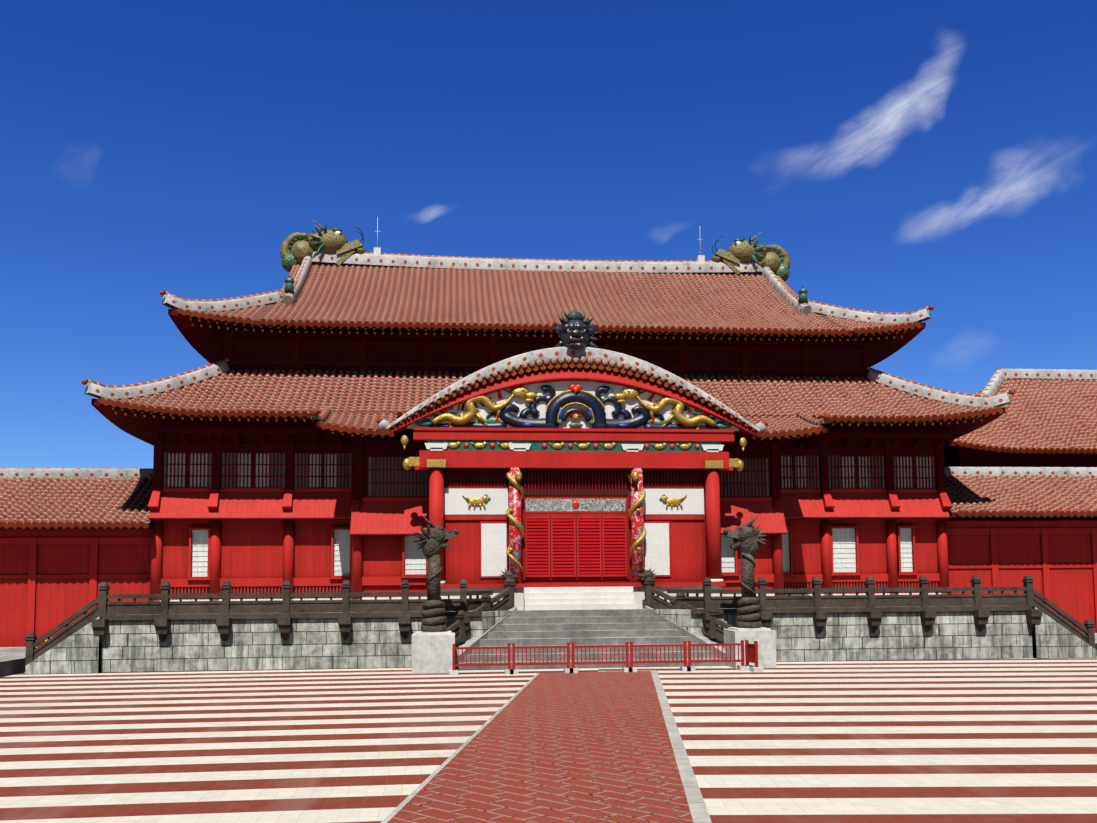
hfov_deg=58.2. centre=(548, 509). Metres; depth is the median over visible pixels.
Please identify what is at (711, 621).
stone balustrade
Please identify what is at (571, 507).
seiden entrance porch
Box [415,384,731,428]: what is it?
gable dragon relief
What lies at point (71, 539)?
side building
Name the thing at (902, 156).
sky
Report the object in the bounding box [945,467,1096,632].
side building
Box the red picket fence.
[449,640,763,674]
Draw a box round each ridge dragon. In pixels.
[280,219,365,271]
[711,231,789,281]
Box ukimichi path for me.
[380,671,711,822]
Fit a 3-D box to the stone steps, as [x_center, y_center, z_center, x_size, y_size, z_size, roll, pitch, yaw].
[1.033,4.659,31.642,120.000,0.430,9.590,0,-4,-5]
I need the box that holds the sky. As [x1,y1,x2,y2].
[0,0,1096,467]
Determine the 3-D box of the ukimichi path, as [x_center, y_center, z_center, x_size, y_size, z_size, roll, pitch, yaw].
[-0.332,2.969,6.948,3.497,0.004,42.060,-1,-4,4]
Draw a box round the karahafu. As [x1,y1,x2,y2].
[377,347,767,441]
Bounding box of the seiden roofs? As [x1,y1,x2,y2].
[81,250,1014,450]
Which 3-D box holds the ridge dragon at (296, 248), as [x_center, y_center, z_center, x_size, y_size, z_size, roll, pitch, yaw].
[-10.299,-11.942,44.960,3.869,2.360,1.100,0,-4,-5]
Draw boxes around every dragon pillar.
[412,516,458,673]
[723,516,775,667]
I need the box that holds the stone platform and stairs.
[25,586,1096,674]
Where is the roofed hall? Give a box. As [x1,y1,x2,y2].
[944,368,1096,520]
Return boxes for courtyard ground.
[0,658,1096,822]
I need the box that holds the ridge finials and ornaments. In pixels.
[284,217,807,302]
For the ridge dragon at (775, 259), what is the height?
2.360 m
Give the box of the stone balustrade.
[24,575,1095,666]
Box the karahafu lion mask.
[552,308,599,349]
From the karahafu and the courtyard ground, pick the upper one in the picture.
the karahafu
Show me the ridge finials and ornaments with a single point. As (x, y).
(289, 285)
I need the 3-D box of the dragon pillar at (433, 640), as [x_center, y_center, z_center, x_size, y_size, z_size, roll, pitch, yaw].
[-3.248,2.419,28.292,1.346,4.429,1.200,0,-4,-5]
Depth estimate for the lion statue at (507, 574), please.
31.90 m
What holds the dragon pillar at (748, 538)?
on the courtyard ground
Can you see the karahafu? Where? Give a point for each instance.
(562, 369)
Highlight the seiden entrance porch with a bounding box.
[401,427,746,609]
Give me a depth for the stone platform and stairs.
29.92 m

